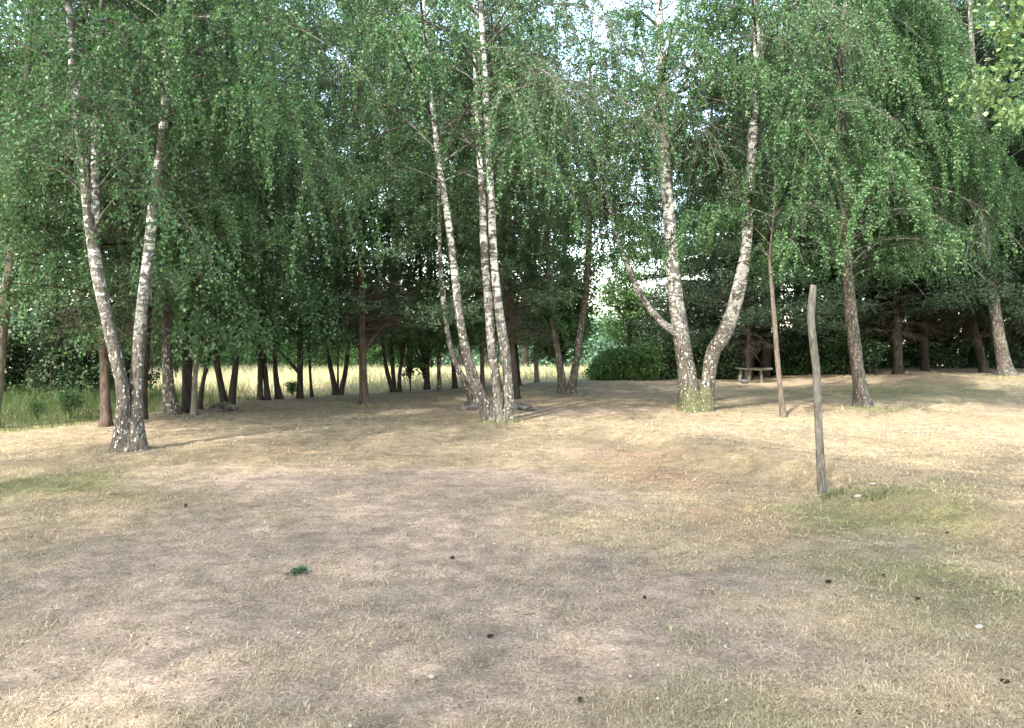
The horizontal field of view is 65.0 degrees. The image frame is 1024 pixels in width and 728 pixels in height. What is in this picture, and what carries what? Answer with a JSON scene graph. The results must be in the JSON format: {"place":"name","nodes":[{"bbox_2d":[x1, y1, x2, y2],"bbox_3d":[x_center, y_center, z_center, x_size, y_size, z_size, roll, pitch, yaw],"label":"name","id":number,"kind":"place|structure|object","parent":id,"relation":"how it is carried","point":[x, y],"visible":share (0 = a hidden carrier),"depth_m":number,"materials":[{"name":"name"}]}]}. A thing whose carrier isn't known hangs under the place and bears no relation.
{"place":"outdoors","nodes":[
{"label":"outdoors","id":0,"kind":"place"},
{"bbox_2d":[0,0,1009,340],"label":"sky","id":1,"kind":"structure","parent":0,"point":[671,6],"materials":[{"name":"white"}]},
{"bbox_2d":[0,347,1023,727],"bbox_3d":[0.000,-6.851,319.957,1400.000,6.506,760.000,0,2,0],"label":"ground","id":2,"kind":"structure","parent":0,"point":[274,613],"depth_m":5.84,"materials":[{"name":"beige plant"}]},
{"bbox_2d":[25,400,46,417],"bbox_3d":[-8.880,0.905,15.031,0.379,0.501,0.386,0,2,0],"label":"weed","id":3,"kind":"object","parent":2,"relation":"on","point":[37,405],"visible":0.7,"depth_m":14.97,"materials":[{"name":"green plant"}]},
{"bbox_2d":[51,388,84,416],"bbox_3d":[-8.445,0.798,15.367,0.569,0.686,0.579,0,2,0],"label":"weed","id":4,"kind":"object","parent":2,"relation":"on","point":[72,397],"visible":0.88,"depth_m":15.27,"materials":[{"name":"green plant"}]},
{"bbox_2d":[2,295,161,403],"bbox_3d":[-11.899,-0.320,19.893,5.832,2.847,4.108,0,2,0],"label":"hedge","id":5,"kind":"object","parent":2,"relation":"on","point":[59,375],"visible":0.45,"depth_m":18.84,"materials":[{"name":"green plant"}]},
{"bbox_2d":[0,0,263,426],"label":"leaning tree","id":6,"kind":"object","parent":2,"relation":"on","point":[54,258],"visible":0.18,"depth_m":12.95,"materials":[{"name":"green plant"}]},
{"bbox_2d":[0,3,291,377],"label":"wood","id":7,"kind":"object","parent":2,"relation":"on","point":[35,295],"visible":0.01,"depth_m":28.54,"materials":[{"name":"green plant"}]},
{"bbox_2d":[0,0,312,427],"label":"pine tree","id":8,"kind":"object","parent":2,"relation":"on","point":[105,418],"visible":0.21,"depth_m":13.55,"materials":[{"name":"green plant"}]},
{"bbox_2d":[0,0,328,412],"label":"dark tree","id":9,"kind":"object","parent":2,"relation":"on","point":[186,386],"visible":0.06,"depth_m":16.48,"materials":[{"name":"green plant"}]},
{"bbox_2d":[0,0,331,415],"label":"birch tree","id":10,"kind":"object","parent":2,"relation":"on","point":[170,405],"visible":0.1,"depth_m":15.97,"materials":[{"name":"green plant"}]},
{"bbox_2d":[0,0,343,419],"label":"dark tree","id":11,"kind":"object","parent":2,"relation":"on","point":[199,312],"visible":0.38,"depth_m":14.11,"materials":[{"name":"green plant"}]},
{"bbox_2d":[62,3,332,409],"bbox_3d":[-7.032,-3.987,17.309,5.716,10.448,5.190,0,2,0],"label":"thin tree","id":12,"kind":"object","parent":2,"relation":"on","point":[201,390],"visible":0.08,"depth_m":16.74,"materials":[{"name":"green plant"}]},
{"bbox_2d":[189,2,206,414],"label":"thin tree","id":13,"kind":"object","parent":2,"relation":"on","point":[194,406],"visible":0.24,"depth_m":16.16,"materials":[{"name":"grey plant"}]},
{"bbox_2d":[0,0,407,452],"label":"birch tree","id":14,"kind":"object","parent":2,"relation":"on","point":[129,433],"visible":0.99,"depth_m":10.57,"materials":[{"name":"green plant"}]},
{"bbox_2d":[69,0,365,409],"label":"forked tree","id":15,"kind":"object","parent":2,"relation":"on","point":[231,398],"visible":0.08,"depth_m":17.43,"materials":[{"name":"green plant"}]},
{"bbox_2d":[28,263,421,370],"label":"meadow bushes","id":16,"kind":"object","parent":2,"relation":"on","point":[253,362],"visible":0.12,"depth_m":44.17,"materials":[{"name":"green plant"}]},
{"bbox_2d":[205,401,245,411],"bbox_3d":[-6.114,0.906,17.097,0.796,0.248,0.710,1,2,33],"label":"brush heap","id":17,"kind":"object","parent":2,"relation":"on","point":[218,406],"visible":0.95,"depth_m":17.02,"materials":[{"name":"grey plant"}]},
{"bbox_2d":[160,0,373,399],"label":"dark tree","id":18,"kind":"object","parent":2,"relation":"on","point":[293,335],"visible":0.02,"depth_m":19.01,"materials":[{"name":"green plant"}]},
{"bbox_2d":[183,0,378,399],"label":"dark tree","id":19,"kind":"object","parent":2,"relation":"on","point":[260,395],"visible":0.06,"depth_m":20.09,"materials":[{"name":"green plant"}]},
{"bbox_2d":[283,381,296,396],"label":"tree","id":20,"kind":"object","parent":2,"relation":"on","point":[292,387],"visible":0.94,"depth_m":21.28,"materials":[{"name":"green plant"}]},
{"bbox_2d":[180,0,408,398],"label":"dark tree","id":21,"kind":"object","parent":2,"relation":"on","point":[278,394],"visible":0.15,"depth_m":19.17,"materials":[{"name":"green plant"}]},
{"bbox_2d":[0,362,589,431],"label":"meadow grass","id":22,"kind":"structure","parent":2,"relation":"on","point":[249,374],"depth_m":23.19,"materials":[{"name":"plant"}]},
{"bbox_2d":[285,564,310,575],"bbox_3d":[-1.446,1.394,5.439,0.186,0.046,0.119,-2,3,-42],"label":"pine sprig","id":23,"kind":"object","parent":2,"relation":"on","point":[296,570],"visible":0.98,"depth_m":5.43,"materials":[{"name":"green plant"}]},
{"bbox_2d":[296,159,313,396],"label":"thin tree","id":24,"kind":"object","parent":2,"relation":"on","point":[311,393],"visible":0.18,"depth_m":21.38,"materials":[{"name":"brown plant"}]},
{"bbox_2d":[172,0,445,398],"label":"dark tree","id":25,"kind":"object","parent":2,"relation":"on","point":[298,369],"visible":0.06,"depth_m":20.18,"materials":[{"name":"green plant"}]},
{"bbox_2d":[276,0,438,394],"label":"forked tree","id":26,"kind":"object","parent":2,"relation":"on","point":[336,390],"visible":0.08,"depth_m":22.05,"materials":[{"name":"green plant"}]},
{"bbox_2d":[229,0,509,404],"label":"pine tree","id":27,"kind":"object","parent":2,"relation":"on","point":[361,310],"visible":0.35,"depth_m":18.75,"materials":[{"name":"green plant"}]},
{"bbox_2d":[292,2,469,392],"bbox_3d":[-3.381,-4.469,22.812,5.295,11.102,4.649,-2,3,-38],"label":"forked tree","id":28,"kind":"object","parent":2,"relation":"on","point":[392,382],"visible":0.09,"depth_m":22.54,"materials":[{"name":"green plant"}]},
{"bbox_2d":[397,344,423,390],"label":"sapling","id":29,"kind":"object","parent":2,"relation":"on","point":[410,362],"visible":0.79,"depth_m":23.37,"materials":[{"name":"green plant"}]},
{"bbox_2d":[180,305,653,371],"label":"distant wood","id":30,"kind":"object","parent":2,"relation":"on","point":[600,342],"visible":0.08,"depth_m":106.49,"materials":[{"name":"green plant"}]},
{"bbox_2d":[396,322,448,389],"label":"tree","id":31,"kind":"object","parent":2,"relation":"on","point":[424,366],"visible":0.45,"depth_m":23.61,"materials":[{"name":"green plant"}]},
{"bbox_2d":[351,14,522,389],"bbox_3d":[-2.423,-4.896,24.514,5.647,11.789,5.955,0,2,0],"label":"dark tree","id":32,"kind":"object","parent":2,"relation":"on","point":[428,386],"visible":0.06,"depth_m":23.11,"materials":[{"name":"green plant"}]},
{"bbox_2d":[370,63,507,389],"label":"thin tree","id":33,"kind":"object","parent":2,"relation":"on","point":[439,381],"visible":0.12,"depth_m":22.95,"materials":[{"name":"green plant"}]},
{"bbox_2d":[322,0,557,402],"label":"birch tree","id":34,"kind":"object","parent":2,"relation":"on","point":[467,388],"visible":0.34,"depth_m":18.63,"materials":[{"name":"green plant"}]},
{"bbox_2d":[355,10,540,388],"bbox_3d":[-1.925,-5.180,24.228,5.781,12.359,4.974,2,3,40],"label":"dark tree","id":35,"kind":"object","parent":2,"relation":"on","point":[454,376],"visible":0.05,"depth_m":23.52,"materials":[{"name":"green plant"}]},
{"bbox_2d":[226,0,697,423],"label":"birch tree","id":36,"kind":"object","parent":2,"relation":"on","point":[408,25],"visible":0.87,"depth_m":14.25,"materials":[{"name":"green plant"}]},
{"bbox_2d":[457,405,467,409],"bbox_3d":[-1.048,0.942,17.206,0.273,0.122,0.185,0,2,0],"label":"fire stone","id":37,"kind":"object","parent":2,"relation":"on","point":[461,407],"visible":0.8,"depth_m":17.12,"materials":[{"name":"grey stone"}]},
{"bbox_2d":[466,404,477,409],"bbox_3d":[-0.778,0.933,17.155,0.396,0.164,0.338,1,2,31],"label":"fire stone","id":38,"kind":"object","parent":2,"relation":"on","point":[472,407],"visible":0.58,"depth_m":17.04,"materials":[{"name":"grey stone"}]},
{"bbox_2d":[317,2,631,371],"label":"tall wood","id":39,"kind":"object","parent":2,"relation":"on","point":[524,358],"depth_m":44.05,"materials":[{"name":"green plant"}]},
{"bbox_2d":[375,10,585,389],"bbox_3d":[-0.577,-4.999,22.641,5.648,12.078,6.124,-2,3,-41],"label":"thin tree","id":40,"kind":"object","parent":2,"relation":"on","point":[557,325],"visible":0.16,"depth_m":22.40,"materials":[{"name":"green plant"}]},
{"bbox_2d":[412,0,610,398],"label":"dark tree","id":41,"kind":"object","parent":2,"relation":"on","point":[509,312],"visible":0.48,"depth_m":19.79,"materials":[{"name":"green plant"}]},
{"bbox_2d":[0,418,1022,727],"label":"dead tufts","id":42,"kind":"object","parent":2,"relation":"on","point":[556,518],"visible":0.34,"depth_m":7.15,"materials":[{"name":"plant"}]},
{"bbox_2d":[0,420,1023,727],"bbox_3d":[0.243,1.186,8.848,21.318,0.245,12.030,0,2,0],"label":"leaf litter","id":43,"kind":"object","parent":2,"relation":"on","point":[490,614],"visible":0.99,"depth_m":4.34,"materials":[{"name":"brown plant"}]},
{"bbox_2d":[514,403,521,409],"bbox_3d":[0.157,0.936,17.346,0.382,0.192,0.293,-1,2,-31],"label":"fire stone","id":44,"kind":"object","parent":2,"relation":"on","point":[516,405],"visible":0.39,"depth_m":17.19,"materials":[{"name":"grey stone"}]},
{"bbox_2d":[453,43,593,385],"bbox_3d":[0.170,-4.656,25.700,5.336,11.230,5.030,0,2,0],"label":"thin tree","id":45,"kind":"object","parent":2,"relation":"on","point":[516,345],"visible":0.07,"depth_m":25.18,"materials":[{"name":"green plant"}]},
{"bbox_2d":[518,404,532,409],"bbox_3d":[0.268,0.940,17.104,0.265,0.177,0.336,-1,2,-28],"label":"fire stone","id":46,"kind":"object","parent":2,"relation":"on","point":[522,406],"visible":0.77,"depth_m":17.03,"materials":[{"name":"grey stone"}]},
{"bbox_2d":[524,407,534,410],"bbox_3d":[0.377,0.960,16.908,0.233,0.099,0.185,0,2,-12],"label":"fire stone","id":47,"kind":"object","parent":2,"relation":"on","point":[529,409],"visible":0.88,"depth_m":16.85,"materials":[{"name":"grey stone"}]},
{"bbox_2d":[477,188,617,382],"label":"short tree","id":48,"kind":"object","parent":2,"relation":"on","point":[536,368],"visible":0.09,"depth_m":26.97,"materials":[{"name":"green plant"}]},
{"bbox_2d":[517,281,604,366],"bbox_3d":[1.593,-0.943,25.723,2.677,3.475,2.876,-1,2,-30],"label":"shrub","id":49,"kind":"object","parent":2,"relation":"on","point":[568,316],"visible":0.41,"depth_m":25.43,"materials":[{"name":"green plant"}]},
{"bbox_2d":[403,0,720,393],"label":"birch tree","id":50,"kind":"object","parent":2,"relation":"on","point":[563,387],"visible":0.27,"depth_m":21.71,"materials":[{"name":"green plant"}]},
{"bbox_2d":[582,340,668,380],"bbox_3d":[4.044,-0.053,29.078,2.947,1.642,2.817,0,2,0],"label":"shrub","id":51,"kind":"object","parent":2,"relation":"on","point":[638,362],"visible":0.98,"depth_m":28.25,"materials":[{"name":"green plant"}]},
{"bbox_2d":[592,240,661,346],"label":"young tree","id":52,"kind":"object","parent":2,"relation":"on","point":[629,294],"visible":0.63,"depth_m":31.88,"materials":[{"name":"green plant"}]},
{"bbox_2d":[599,130,742,347],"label":"pine tree","id":53,"kind":"object","parent":2,"relation":"on","point":[653,277],"visible":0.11,"depth_m":32.05,"materials":[{"name":"green plant"}]},
{"bbox_2d":[632,331,744,379],"bbox_3d":[6.532,-0.278,30.036,4.465,2.079,2.862,0,2,0],"label":"hedge","id":54,"kind":"object","parent":2,"relation":"on","point":[729,362],"visible":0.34,"depth_m":29.30,"materials":[{"name":"green plant"}]},
{"bbox_2d":[625,55,791,340],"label":"pine tree","id":55,"kind":"object","parent":2,"relation":"on","point":[656,304],"visible":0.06,"depth_m":30.93,"materials":[{"name":"green plant"}]},
{"bbox_2d":[516,0,928,412],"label":"birch tree","id":56,"kind":"object","parent":2,"relation":"on","point":[692,397],"visible":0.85,"depth_m":16.11,"materials":[{"name":"green plant"}]},
{"bbox_2d":[740,379,748,383],"bbox_3d":[7.680,0.588,26.552,0.294,0.189,0.203,0,2,0],"label":"stone","id":57,"kind":"object","parent":2,"relation":"on","point":[744,381],"visible":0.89,"depth_m":26.48,"materials":[{"name":"grey stone"}]},
{"bbox_2d":[634,28,870,380],"bbox_3d":[8.161,-5.794,28.362,7.272,13.259,7.549,0,2,0],"label":"pine tree","id":58,"kind":"object","parent":2,"relation":"on","point":[754,315],"visible":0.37,"depth_m":27.61,"materials":[{"name":"green plant"}]},
{"bbox_2d":[735,367,772,382],"bbox_3d":[8.152,0.431,27.128,1.149,0.632,0.447,0,2,0],"label":"rustic bench","id":59,"kind":"object","parent":2,"relation":"on","point":[749,374],"visible":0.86,"depth_m":27.05,"materials":[{"name":"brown wood"}]},
{"bbox_2d":[659,150,880,416],"bbox_3d":[4.769,-1.452,15.798,3.947,5.470,3.555,0,2,0],"label":"thin tree","id":60,"kind":"object","parent":2,"relation":"on","point":[719,216],"visible":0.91,"depth_m":15.25,"materials":[{"name":"green plant"}]},
{"bbox_2d":[667,0,933,373],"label":"pine tree","id":61,"kind":"object","parent":2,"relation":"on","point":[805,293],"visible":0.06,"depth_m":27.88,"materials":[{"name":"green plant"}]},
{"bbox_2d":[736,319,890,375],"bbox_3d":[10.604,-0.547,30.710,1.885,2.528,9.757,-1,2,-24],"label":"hedge","id":62,"kind":"object","parent":2,"relation":"on","point":[838,357],"visible":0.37,"depth_m":28.67,"materials":[{"name":"green plant"}]},
{"bbox_2d":[807,285,826,496],"bbox_3d":[3.024,0.419,7.968,0.222,2.404,0.087,0,2,0],"label":"wooden pole","id":63,"kind":"object","parent":2,"relation":"on","point":[819,446],"visible":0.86,"depth_m":7.94,"materials":[{"name":"grey bare weathered wood"}]},
{"bbox_2d":[651,0,1023,377],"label":"wood","id":64,"kind":"object","parent":2,"relation":"on","point":[766,358],"visible":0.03,"depth_m":29.52,"materials":[{"name":"green plant"}]},
{"bbox_2d":[672,0,1023,407],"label":"birch tree","id":65,"kind":"object","parent":2,"relation":"on","point":[906,237],"visible":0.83,"depth_m":16.41,"materials":[{"name":"green plant"}]},
{"bbox_2d":[766,3,1023,373],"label":"pine tree","id":66,"kind":"object","parent":2,"relation":"on","point":[898,365],"visible":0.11,"depth_m":25.01,"materials":[{"name":"green plant"}]},
{"bbox_2d":[770,476,1023,587],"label":"green tufts","id":67,"kind":"object","parent":2,"relation":"on","point":[830,494],"visible":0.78,"depth_m":7.60,"materials":[{"name":"plant"}]},
{"bbox_2d":[799,0,1023,370],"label":"pine tree","id":68,"kind":"object","parent":2,"relation":"on","point":[925,363],"visible":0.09,"depth_m":27.22,"materials":[{"name":"green plant"}]},
{"bbox_2d":[835,0,1023,372],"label":"dark tree","id":69,"kind":"object","parent":2,"relation":"on","point":[983,366],"visible":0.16,"depth_m":24.68,"materials":[{"name":"green plant"}]},
{"bbox_2d":[848,0,1023,376],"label":"birch tree","id":70,"kind":"object","parent":2,"relation":"on","point":[1004,364],"visible":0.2,"depth_m":23.86,"materials":[{"name":"leaf"},{"name":"twig"},{"name":"pale birch bark"}]},
{"bbox_2d":[862,313,1023,368],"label":"hedge","id":71,"kind":"object","parent":2,"relation":"on","point":[954,356],"visible":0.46,"depth_m":29.72,"materials":[{"name":"green plant"}]},
{"bbox_2d":[904,6,1023,336],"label":"pine tree","id":72,"kind":"object","parent":2,"relation":"on","point":[1016,299],"visible":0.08,"depth_m":25.30,"materials":[{"name":"green plant"}]},
{"bbox_2d":[975,624,982,628],"bbox_3d":[2.567,1.444,4.417,0.044,0.024,0.035,0,2,0],"label":"pebble","id":73,"kind":"object","parent":2,"relation":"on","point":[978,626],"visible":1,"depth_m":4.41,"materials":[{"name":"stone"}]},
{"bbox_2d":[941,0,1023,129],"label":"maple tree","id":74,"kind":"object","parent":2,"relation":"on","point":[989,100],"visible":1,"depth_m":13.50,"materials":[{"name":"green plant"}]},
{"bbox_2d":[1000,678,1009,683],"bbox_3d":[2.269,1.461,3.703,0.047,0.025,0.034,1,-8,10],"label":"pine cone","id":75,"kind":"object","parent":2,"relation":"on","point":[1006,681],"visible":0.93,"depth_m":3.70,"materials":[{"name":"brown plant"}]},
{"bbox_2d":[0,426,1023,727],"bbox_3d":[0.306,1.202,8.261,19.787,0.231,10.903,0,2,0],"label":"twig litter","id":76,"kind":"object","parent":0,"point":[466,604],"visible":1,"depth_m":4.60,"materials":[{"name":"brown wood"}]},
{"bbox_2d":[39,373,1023,462],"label":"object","id":77,"kind":"structure","parent":0,"point":[855,407],"depth_m":16.67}
]}

